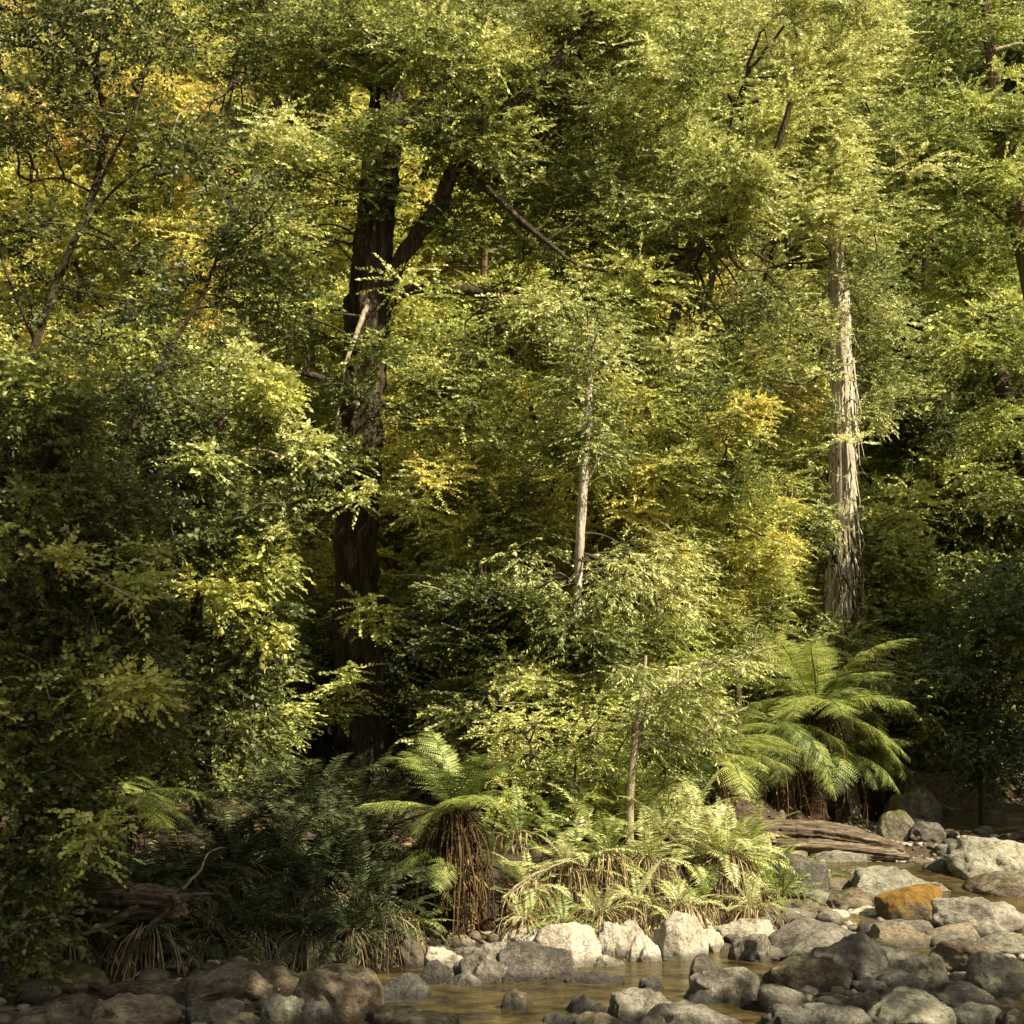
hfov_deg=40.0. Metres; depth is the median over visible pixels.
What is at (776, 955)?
stone
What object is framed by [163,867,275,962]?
fern
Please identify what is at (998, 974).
boulder
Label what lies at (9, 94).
forest tree
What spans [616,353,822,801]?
amber tree
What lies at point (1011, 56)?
forest tree
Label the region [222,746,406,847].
fern
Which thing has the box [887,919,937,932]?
boulder
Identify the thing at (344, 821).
fern
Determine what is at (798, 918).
stone
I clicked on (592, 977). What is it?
boulder
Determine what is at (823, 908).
stone
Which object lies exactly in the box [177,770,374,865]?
fern
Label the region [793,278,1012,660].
forest tree
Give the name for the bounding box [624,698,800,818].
tree fern
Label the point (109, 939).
fern
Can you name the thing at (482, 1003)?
creek water
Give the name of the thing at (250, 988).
boulder
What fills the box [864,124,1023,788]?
overhanging tree
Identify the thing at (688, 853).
fern
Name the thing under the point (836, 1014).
boulder
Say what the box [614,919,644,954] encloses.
boulder
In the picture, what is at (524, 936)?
boulder
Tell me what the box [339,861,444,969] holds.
fern
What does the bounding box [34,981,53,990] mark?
stone
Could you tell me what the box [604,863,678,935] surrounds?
fern
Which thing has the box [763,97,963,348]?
forest tree
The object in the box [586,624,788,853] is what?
sapling
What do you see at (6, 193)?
forest tree
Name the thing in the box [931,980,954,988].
stone
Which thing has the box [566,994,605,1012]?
boulder
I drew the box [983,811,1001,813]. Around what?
stone
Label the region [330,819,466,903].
fern
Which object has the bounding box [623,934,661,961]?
boulder
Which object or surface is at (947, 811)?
stone
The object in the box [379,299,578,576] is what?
forest tree
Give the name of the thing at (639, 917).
boulder
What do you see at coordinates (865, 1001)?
stone
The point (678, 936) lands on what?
boulder
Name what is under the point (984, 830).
stone
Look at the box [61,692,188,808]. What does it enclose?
undergrowth shrub
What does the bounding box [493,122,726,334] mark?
forest tree
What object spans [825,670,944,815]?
tree fern
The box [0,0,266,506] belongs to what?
leaning tree
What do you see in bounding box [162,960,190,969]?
stone
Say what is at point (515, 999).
boulder
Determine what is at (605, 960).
boulder
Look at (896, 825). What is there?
boulder
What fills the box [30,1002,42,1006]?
stone
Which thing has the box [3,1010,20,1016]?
stone
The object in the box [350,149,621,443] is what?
forest tree
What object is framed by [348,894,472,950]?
fern
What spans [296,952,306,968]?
stone
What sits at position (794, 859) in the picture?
fern
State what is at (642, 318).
forest tree
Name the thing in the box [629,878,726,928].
fern
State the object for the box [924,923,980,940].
boulder
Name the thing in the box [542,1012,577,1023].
boulder
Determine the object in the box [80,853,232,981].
fern
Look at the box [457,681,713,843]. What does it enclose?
feathery shrub
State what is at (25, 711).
undergrowth shrub
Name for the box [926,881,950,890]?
boulder
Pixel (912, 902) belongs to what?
boulder
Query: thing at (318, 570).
forest tree
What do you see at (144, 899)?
fallen log
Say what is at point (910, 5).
forest tree
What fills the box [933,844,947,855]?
stone
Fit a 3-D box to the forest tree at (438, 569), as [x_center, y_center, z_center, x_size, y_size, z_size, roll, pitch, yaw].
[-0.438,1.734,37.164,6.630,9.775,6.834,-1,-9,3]
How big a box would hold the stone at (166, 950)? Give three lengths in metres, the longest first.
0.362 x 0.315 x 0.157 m
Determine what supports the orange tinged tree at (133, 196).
on the ground at (957, 807)
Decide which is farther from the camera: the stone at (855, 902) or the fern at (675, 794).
the fern at (675, 794)
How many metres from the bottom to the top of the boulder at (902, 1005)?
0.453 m
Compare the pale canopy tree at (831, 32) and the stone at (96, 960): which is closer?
the stone at (96, 960)
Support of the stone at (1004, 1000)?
on the ground at (957, 807)
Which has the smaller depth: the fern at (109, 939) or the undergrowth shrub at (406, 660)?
the fern at (109, 939)
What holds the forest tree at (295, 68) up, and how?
on the ground at (957, 807)
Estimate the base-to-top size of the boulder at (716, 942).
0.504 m
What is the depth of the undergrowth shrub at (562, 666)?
23.77 m
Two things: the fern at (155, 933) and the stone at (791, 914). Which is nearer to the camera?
the fern at (155, 933)
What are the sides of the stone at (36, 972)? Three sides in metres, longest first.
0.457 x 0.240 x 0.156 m
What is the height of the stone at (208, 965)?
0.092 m
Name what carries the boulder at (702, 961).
on the ground at (957, 807)
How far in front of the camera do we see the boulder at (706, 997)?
10.75 m
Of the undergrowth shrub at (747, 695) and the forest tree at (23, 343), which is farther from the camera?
the forest tree at (23, 343)
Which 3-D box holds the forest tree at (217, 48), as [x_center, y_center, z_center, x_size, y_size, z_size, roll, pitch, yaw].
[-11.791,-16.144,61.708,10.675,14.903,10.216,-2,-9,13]
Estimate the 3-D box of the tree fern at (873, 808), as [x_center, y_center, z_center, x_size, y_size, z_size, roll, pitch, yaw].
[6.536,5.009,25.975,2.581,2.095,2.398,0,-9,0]
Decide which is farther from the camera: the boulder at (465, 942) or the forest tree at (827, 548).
the forest tree at (827, 548)
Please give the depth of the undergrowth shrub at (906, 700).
32.43 m
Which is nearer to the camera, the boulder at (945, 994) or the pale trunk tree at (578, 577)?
the boulder at (945, 994)
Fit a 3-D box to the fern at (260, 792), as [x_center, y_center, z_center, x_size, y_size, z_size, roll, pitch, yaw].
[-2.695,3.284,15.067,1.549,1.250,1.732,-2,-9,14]
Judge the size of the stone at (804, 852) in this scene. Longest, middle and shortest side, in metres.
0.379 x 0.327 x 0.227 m
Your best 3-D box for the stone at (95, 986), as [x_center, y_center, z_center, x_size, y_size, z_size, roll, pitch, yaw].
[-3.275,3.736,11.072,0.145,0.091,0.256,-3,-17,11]
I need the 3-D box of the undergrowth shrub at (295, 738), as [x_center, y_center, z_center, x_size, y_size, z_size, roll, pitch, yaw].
[-3.929,2.909,19.867,2.682,2.738,2.694,2,-9,-12]
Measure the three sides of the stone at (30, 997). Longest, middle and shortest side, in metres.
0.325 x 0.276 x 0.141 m
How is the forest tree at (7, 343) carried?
on the ground at (957, 807)
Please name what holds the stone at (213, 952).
on the ground at (957, 807)
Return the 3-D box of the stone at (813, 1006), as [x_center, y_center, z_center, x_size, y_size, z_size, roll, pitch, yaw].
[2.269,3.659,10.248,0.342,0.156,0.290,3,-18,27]
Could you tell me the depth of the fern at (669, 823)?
16.47 m
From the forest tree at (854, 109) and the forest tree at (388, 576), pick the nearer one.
the forest tree at (388, 576)
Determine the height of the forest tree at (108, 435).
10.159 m
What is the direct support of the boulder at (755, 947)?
on the ground at (957, 807)
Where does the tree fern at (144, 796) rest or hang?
on the ground at (957, 807)
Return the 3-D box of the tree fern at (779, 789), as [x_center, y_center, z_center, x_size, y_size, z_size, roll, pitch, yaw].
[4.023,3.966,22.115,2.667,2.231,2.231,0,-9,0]
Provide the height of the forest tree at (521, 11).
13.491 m
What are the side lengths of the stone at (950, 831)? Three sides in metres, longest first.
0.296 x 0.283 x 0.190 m
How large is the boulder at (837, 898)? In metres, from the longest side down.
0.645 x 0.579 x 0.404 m
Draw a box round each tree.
[0,0,59,151]
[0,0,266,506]
[0,0,282,745]
[0,10,110,361]
[0,63,212,358]
[0,141,152,519]
[0,317,21,505]
[0,321,233,1004]
[0,337,291,629]
[0,366,100,566]
[6,0,101,39]
[17,274,138,475]
[44,297,355,829]
[54,0,217,83]
[54,130,342,433]
[55,150,316,833]
[72,374,195,538]
[98,239,333,549]
[135,0,328,125]
[150,0,854,784]
[161,436,334,655]
[170,0,339,198]
[178,84,339,306]
[207,275,395,754]
[219,266,493,592]
[228,343,518,661]
[247,0,437,271]
[258,0,411,119]
[272,83,487,514]
[281,109,435,343]
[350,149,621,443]
[370,245,801,688]
[378,400,619,665]
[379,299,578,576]
[395,559,680,812]
[405,1,552,283]
[426,37,828,621]
[429,96,612,322]
[449,379,705,621]
[478,252,741,752]
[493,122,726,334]
[505,0,532,48]
[505,0,629,48]
[516,0,604,114]
[539,230,705,544]
[552,43,626,229]
[560,361,780,621]
[571,0,970,686]
[592,317,906,654]
[605,0,761,250]
[607,68,823,341]
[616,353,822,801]
[620,340,864,696]
[633,230,827,413]
[652,0,904,304]
[675,337,892,640]
[749,169,946,818]
[763,0,976,82]
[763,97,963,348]
[788,366,1023,708]
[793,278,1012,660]
[804,206,954,417]
[809,449,976,800]
[840,0,997,220]
[854,0,1023,536]
[857,279,1023,643]
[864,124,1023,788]
[868,252,1022,607]
[880,191,1016,371]
[889,4,1023,292]
[899,0,1023,111]
[907,0,1023,180]
[962,26,1023,251]
[1000,236,1018,283]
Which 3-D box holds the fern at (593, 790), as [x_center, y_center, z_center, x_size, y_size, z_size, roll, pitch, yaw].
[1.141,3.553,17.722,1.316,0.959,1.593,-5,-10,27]
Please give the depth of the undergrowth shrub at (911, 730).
28.72 m
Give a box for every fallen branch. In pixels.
[182,846,224,888]
[502,856,584,898]
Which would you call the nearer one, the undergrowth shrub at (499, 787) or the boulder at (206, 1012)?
the boulder at (206, 1012)
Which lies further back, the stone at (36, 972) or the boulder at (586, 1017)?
the stone at (36, 972)
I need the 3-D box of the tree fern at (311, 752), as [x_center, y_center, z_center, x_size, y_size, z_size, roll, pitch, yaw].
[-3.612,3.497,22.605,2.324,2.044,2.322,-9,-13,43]
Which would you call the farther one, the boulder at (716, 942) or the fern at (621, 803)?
the fern at (621, 803)
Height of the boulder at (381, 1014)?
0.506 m
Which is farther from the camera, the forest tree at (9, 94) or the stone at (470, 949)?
the forest tree at (9, 94)
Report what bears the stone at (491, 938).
on the ground at (957, 807)
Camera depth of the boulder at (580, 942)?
12.66 m
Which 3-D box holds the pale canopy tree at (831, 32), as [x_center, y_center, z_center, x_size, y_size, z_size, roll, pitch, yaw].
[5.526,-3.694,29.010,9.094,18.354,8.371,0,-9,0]
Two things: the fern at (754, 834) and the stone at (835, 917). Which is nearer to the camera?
the stone at (835, 917)
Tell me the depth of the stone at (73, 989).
10.92 m
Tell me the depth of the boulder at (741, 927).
14.16 m
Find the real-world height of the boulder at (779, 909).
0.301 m
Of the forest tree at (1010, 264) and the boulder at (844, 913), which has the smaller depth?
the boulder at (844, 913)
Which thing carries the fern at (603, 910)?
on the ground at (957, 807)
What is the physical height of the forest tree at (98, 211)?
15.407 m
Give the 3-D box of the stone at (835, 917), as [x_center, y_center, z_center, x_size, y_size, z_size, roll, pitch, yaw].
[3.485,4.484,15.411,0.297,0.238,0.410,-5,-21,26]
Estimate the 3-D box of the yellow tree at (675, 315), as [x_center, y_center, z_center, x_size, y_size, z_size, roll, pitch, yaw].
[2.757,-2.906,34.044,9.876,18.172,5.275,-2,-10,15]
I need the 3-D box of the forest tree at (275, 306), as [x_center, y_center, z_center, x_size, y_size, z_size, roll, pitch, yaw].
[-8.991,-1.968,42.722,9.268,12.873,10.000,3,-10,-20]
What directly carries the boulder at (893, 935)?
on the ground at (957, 807)
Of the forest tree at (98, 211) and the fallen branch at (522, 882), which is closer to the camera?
the fallen branch at (522, 882)
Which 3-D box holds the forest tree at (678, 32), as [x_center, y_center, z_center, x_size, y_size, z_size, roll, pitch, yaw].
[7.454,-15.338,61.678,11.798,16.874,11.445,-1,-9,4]
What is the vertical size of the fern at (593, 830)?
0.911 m
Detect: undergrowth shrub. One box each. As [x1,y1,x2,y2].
[0,577,190,789]
[0,669,63,788]
[0,698,51,795]
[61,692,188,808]
[152,623,328,799]
[183,582,335,748]
[286,589,445,774]
[321,605,452,768]
[398,651,590,803]
[406,647,506,761]
[480,616,619,739]
[527,686,668,825]
[543,608,769,808]
[548,606,701,709]
[693,639,799,754]
[700,646,828,784]
[784,637,918,752]
[854,657,955,784]
[897,656,1002,770]
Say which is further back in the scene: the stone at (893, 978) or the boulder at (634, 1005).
the stone at (893, 978)
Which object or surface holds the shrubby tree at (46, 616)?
on the ground at (957, 807)
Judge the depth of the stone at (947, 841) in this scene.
20.95 m
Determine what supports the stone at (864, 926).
on the ground at (957, 807)
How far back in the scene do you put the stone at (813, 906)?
15.52 m
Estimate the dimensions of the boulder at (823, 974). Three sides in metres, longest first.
0.742 x 0.503 x 0.466 m
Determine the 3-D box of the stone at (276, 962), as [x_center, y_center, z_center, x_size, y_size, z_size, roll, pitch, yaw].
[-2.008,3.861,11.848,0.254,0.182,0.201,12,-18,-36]
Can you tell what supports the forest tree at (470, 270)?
on the ground at (957, 807)
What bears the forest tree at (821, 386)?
on the ground at (957, 807)
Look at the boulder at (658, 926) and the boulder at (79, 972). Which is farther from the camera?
the boulder at (658, 926)
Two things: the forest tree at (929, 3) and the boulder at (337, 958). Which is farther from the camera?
the forest tree at (929, 3)
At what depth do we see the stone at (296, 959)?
12.20 m
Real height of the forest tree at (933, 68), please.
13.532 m
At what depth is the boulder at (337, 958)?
12.31 m
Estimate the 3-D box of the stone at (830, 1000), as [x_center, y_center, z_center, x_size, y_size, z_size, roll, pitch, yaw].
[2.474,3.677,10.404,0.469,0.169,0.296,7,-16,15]
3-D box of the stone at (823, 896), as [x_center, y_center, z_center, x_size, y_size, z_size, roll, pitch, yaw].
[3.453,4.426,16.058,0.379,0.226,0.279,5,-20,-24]
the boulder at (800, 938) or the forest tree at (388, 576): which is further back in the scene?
the forest tree at (388, 576)
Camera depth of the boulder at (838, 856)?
18.52 m
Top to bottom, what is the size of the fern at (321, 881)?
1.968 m
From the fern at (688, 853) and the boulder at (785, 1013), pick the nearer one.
the boulder at (785, 1013)
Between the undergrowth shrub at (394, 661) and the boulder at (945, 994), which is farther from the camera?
the undergrowth shrub at (394, 661)
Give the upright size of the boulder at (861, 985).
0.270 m
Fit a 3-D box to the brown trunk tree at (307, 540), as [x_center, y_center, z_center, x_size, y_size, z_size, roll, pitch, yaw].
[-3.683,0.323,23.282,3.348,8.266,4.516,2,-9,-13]
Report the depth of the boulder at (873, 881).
16.54 m
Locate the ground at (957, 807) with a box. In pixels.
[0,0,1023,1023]
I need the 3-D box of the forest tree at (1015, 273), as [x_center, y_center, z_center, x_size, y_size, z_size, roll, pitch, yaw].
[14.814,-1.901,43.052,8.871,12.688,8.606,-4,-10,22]
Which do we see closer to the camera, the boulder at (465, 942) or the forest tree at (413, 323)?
the boulder at (465, 942)
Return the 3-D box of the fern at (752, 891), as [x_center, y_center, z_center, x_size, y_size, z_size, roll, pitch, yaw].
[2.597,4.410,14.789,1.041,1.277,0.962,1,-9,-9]
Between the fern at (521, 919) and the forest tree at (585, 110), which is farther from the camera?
the forest tree at (585, 110)
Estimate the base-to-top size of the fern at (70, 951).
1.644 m
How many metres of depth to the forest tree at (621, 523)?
38.94 m
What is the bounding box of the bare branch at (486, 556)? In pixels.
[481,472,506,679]
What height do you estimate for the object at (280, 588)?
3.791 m
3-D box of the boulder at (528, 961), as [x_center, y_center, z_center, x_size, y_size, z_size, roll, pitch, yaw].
[0.199,3.954,11.948,0.668,0.609,0.457,1,-8,-16]
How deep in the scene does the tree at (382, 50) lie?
22.14 m
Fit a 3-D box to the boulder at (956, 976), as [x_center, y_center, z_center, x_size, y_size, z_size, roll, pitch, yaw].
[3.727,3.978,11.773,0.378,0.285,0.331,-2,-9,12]
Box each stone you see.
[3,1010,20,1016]
[16,978,47,995]
[17,990,59,1003]
[23,957,46,976]
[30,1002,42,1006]
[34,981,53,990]
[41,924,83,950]
[43,995,65,1003]
[56,952,79,961]
[68,983,88,993]
[84,952,104,967]
[86,982,103,990]
[135,969,169,980]
[153,940,190,957]
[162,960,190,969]
[179,977,186,992]
[199,962,217,969]
[203,943,226,957]
[234,960,250,965]
[260,959,288,969]
[275,949,299,966]
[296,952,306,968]
[424,926,449,937]
[452,946,474,952]
[470,930,480,940]
[487,934,499,942]
[723,934,738,943]
[723,943,730,947]
[741,1000,761,1011]
[752,910,783,929]
[757,984,806,1012]
[770,946,781,960]
[779,908,812,923]
[789,850,807,857]
[791,916,806,920]
[800,889,828,905]
[801,1002,828,1011]
[805,901,818,912]
[809,912,817,918]
[815,910,843,923]
[815,996,847,1004]
[818,905,832,913]
[828,877,851,889]
[842,992,881,1012]
[847,897,868,908]
[857,920,881,935]
[863,853,874,861]
[876,969,932,992]
[878,982,909,997]
[906,858,929,861]
[911,818,927,821]
[930,930,975,946]
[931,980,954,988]
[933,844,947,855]
[940,838,955,844]
[941,806,954,815]
[944,829,959,837]
[952,990,997,1003]
[972,826,994,835]
[980,1000,1005,1011]
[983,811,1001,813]
[996,997,1014,1003]
[999,833,1011,839]
[1000,832,1020,840]
[1014,829,1023,833]
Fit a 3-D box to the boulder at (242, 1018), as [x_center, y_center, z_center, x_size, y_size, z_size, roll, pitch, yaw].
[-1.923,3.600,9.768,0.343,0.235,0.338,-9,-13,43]
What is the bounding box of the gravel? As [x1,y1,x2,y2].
[0,817,1023,1023]
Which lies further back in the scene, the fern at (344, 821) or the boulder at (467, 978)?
the fern at (344, 821)
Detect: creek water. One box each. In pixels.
[5,861,1023,1023]
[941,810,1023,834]
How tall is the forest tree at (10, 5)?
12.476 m
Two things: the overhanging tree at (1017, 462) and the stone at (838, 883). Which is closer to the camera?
the stone at (838, 883)
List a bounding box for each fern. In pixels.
[13,775,212,866]
[20,895,133,978]
[48,876,180,973]
[54,826,197,884]
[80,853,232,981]
[86,829,241,968]
[114,819,261,936]
[138,807,326,919]
[140,775,293,878]
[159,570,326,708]
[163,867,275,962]
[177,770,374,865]
[180,759,328,852]
[184,807,362,932]
[203,878,310,964]
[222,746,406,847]
[248,881,389,972]
[250,663,336,770]
[255,806,414,955]
[261,781,414,873]
[285,865,415,974]
[294,743,432,844]
[296,809,456,960]
[308,777,448,900]
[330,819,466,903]
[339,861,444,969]
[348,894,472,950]
[356,728,531,947]
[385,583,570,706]
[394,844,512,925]
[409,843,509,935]
[477,779,558,856]
[486,785,613,836]
[489,847,583,926]
[492,887,563,941]
[495,810,639,914]
[524,883,598,931]
[534,780,638,845]
[545,758,639,816]
[548,810,674,909]
[561,883,647,935]
[562,769,702,840]
[593,797,699,902]
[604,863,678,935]
[605,767,709,828]
[613,785,719,837]
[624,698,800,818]
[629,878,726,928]
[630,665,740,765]
[641,768,745,830]
[650,806,728,890]
[655,860,756,927]
[664,796,799,919]
[672,806,793,864]
[681,815,802,877]
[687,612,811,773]
[698,695,852,819]
[710,871,807,927]
[717,800,807,855]
[725,626,922,821]
[740,858,828,906]
[750,839,798,889]
[753,835,809,880]
[759,851,847,877]
[771,841,828,889]
[786,728,912,827]
[799,729,930,821]
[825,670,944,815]
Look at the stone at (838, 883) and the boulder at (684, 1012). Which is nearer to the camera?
the boulder at (684, 1012)
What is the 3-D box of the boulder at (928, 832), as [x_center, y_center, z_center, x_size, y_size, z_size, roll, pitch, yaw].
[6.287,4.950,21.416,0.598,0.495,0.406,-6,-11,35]
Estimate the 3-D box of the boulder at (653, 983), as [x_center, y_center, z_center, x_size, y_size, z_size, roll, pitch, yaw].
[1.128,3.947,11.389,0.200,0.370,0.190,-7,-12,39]
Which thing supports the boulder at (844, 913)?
on the ground at (957, 807)
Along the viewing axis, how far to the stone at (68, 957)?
11.58 m
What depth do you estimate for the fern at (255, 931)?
12.38 m
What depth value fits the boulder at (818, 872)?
16.34 m
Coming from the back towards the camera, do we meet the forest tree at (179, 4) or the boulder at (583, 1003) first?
the forest tree at (179, 4)
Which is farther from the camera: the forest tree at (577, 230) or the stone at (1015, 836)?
the forest tree at (577, 230)
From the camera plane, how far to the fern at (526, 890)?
14.33 m
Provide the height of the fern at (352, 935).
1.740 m
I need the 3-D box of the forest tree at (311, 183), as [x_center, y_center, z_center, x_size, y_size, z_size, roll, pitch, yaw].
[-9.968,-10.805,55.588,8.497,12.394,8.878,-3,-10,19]
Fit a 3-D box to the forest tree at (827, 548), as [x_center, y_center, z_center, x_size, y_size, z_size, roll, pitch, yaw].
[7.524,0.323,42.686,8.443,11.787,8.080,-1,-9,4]
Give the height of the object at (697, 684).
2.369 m
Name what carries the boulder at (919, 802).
on the ground at (957, 807)
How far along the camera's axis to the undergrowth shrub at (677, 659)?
19.83 m
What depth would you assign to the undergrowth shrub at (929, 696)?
32.90 m
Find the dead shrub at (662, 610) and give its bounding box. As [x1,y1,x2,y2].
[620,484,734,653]
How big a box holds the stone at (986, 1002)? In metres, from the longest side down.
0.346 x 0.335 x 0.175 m
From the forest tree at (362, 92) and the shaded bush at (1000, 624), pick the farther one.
the forest tree at (362, 92)
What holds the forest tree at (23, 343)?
on the ground at (957, 807)
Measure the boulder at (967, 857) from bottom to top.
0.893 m
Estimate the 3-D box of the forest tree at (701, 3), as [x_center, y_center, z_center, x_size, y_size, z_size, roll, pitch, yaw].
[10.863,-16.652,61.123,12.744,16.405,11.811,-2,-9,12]
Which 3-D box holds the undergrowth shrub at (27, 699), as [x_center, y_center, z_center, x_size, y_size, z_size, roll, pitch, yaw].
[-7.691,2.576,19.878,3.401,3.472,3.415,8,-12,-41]
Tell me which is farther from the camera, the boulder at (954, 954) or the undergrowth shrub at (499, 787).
the undergrowth shrub at (499, 787)
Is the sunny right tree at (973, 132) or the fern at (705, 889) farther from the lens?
the sunny right tree at (973, 132)
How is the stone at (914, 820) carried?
on the ground at (957, 807)
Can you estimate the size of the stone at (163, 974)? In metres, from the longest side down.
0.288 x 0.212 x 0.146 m
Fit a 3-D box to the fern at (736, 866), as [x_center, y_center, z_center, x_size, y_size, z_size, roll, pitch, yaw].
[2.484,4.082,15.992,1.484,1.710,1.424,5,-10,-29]
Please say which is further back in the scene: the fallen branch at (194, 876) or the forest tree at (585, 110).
the forest tree at (585, 110)
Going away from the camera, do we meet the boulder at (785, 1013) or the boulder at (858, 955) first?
the boulder at (785, 1013)
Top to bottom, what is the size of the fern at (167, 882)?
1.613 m
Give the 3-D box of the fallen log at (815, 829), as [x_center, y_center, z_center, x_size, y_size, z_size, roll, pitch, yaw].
[4.492,4.561,19.774,1.996,0.468,0.348,-1,-9,8]
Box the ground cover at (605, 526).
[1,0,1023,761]
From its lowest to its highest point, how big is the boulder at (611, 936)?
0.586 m
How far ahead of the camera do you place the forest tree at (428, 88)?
61.31 m
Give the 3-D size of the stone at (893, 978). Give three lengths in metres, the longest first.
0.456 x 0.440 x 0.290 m
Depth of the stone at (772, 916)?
14.71 m
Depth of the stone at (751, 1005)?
10.57 m
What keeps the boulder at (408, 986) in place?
on the ground at (957, 807)
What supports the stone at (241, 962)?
on the ground at (957, 807)
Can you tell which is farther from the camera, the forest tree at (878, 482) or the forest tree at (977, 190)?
the forest tree at (977, 190)
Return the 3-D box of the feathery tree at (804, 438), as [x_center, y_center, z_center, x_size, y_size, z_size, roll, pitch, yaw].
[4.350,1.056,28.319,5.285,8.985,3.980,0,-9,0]
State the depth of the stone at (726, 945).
13.77 m
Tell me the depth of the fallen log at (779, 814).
20.43 m
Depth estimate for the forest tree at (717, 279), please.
47.67 m
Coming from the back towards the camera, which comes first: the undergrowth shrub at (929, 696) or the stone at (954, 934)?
the undergrowth shrub at (929, 696)
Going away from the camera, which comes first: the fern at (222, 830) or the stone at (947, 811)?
the fern at (222, 830)
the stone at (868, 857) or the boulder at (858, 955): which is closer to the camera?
the boulder at (858, 955)
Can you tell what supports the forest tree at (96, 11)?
on the ground at (957, 807)
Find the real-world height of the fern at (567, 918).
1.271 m
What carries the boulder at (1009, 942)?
on the ground at (957, 807)
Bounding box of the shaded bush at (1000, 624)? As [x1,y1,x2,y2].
[862,537,1023,821]
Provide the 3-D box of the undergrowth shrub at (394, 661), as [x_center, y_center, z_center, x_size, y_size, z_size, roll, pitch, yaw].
[-2.588,2.940,23.511,3.490,3.576,3.386,-3,-10,18]
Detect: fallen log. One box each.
[33,880,213,949]
[761,819,904,852]
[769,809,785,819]
[770,838,909,860]
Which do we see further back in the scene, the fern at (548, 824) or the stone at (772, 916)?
the fern at (548, 824)
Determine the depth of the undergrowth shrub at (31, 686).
19.41 m
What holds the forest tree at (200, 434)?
on the ground at (957, 807)
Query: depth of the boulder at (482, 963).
11.85 m
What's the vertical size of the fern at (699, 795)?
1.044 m
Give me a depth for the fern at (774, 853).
17.38 m
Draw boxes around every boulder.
[10,992,99,1023]
[36,962,109,992]
[90,992,181,1023]
[97,980,179,999]
[184,961,275,1010]
[185,998,244,1023]
[210,1012,262,1023]
[249,964,299,994]
[257,993,303,1020]
[292,963,383,1020]
[298,1001,337,1022]
[305,950,365,966]
[366,1004,421,1023]
[383,972,430,1000]
[387,1010,459,1023]
[395,937,423,968]
[420,959,450,983]
[424,946,462,967]
[444,934,475,948]
[446,970,481,986]
[452,942,507,982]
[498,925,541,941]
[498,941,572,981]
[501,989,533,1009]
[532,922,601,967]
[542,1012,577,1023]
[564,970,624,983]
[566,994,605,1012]
[574,1011,633,1023]
[593,954,624,965]
[597,921,629,954]
[607,987,671,1023]
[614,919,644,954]
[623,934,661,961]
[632,909,653,926]
[638,975,663,990]
[638,1000,741,1023]
[645,917,663,931]
[652,911,708,960]
[683,967,759,1003]
[687,990,722,1004]
[689,953,716,976]
[704,925,723,951]
[712,917,773,937]
[728,933,773,962]
[756,904,783,910]
[760,1003,812,1023]
[762,956,852,992]
[768,919,852,960]
[775,854,828,898]
[775,898,818,912]
[809,932,887,985]
[809,1004,870,1023]
[814,850,867,861]
[824,887,872,910]
[832,909,849,917]
[841,867,862,872]
[847,905,876,915]
[850,976,888,993]
[851,865,927,900]
[866,987,956,1023]
[868,921,931,948]
[874,883,942,921]
[876,809,914,841]
[879,947,948,983]
[883,785,943,824]
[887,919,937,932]
[908,821,946,843]
[922,858,949,871]
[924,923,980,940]
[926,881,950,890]
[928,937,999,973]
[931,896,1023,937]
[935,981,1000,1007]
[945,836,1023,879]
[948,971,966,981]
[953,1002,1002,1023]
[963,871,1023,896]
[964,951,1023,996]
[977,932,1023,956]
[996,1005,1023,1023]
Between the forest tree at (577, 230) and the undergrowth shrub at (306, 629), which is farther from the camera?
the forest tree at (577, 230)
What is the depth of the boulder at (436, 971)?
11.71 m
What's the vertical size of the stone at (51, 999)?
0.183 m
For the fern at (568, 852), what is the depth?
14.65 m
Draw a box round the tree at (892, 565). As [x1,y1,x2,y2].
[809,449,976,800]
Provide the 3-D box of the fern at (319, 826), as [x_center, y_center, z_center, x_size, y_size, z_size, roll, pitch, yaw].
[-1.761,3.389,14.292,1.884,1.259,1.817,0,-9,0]
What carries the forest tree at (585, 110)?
on the ground at (957, 807)
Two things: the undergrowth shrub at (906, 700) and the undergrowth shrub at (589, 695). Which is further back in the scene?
the undergrowth shrub at (906, 700)
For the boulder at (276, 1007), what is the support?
on the ground at (957, 807)
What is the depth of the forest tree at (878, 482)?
33.80 m
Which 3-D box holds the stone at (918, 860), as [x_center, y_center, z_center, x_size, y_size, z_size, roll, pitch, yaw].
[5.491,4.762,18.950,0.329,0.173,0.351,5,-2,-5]
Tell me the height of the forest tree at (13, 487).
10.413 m
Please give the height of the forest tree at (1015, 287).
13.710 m
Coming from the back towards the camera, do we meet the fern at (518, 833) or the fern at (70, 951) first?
the fern at (518, 833)

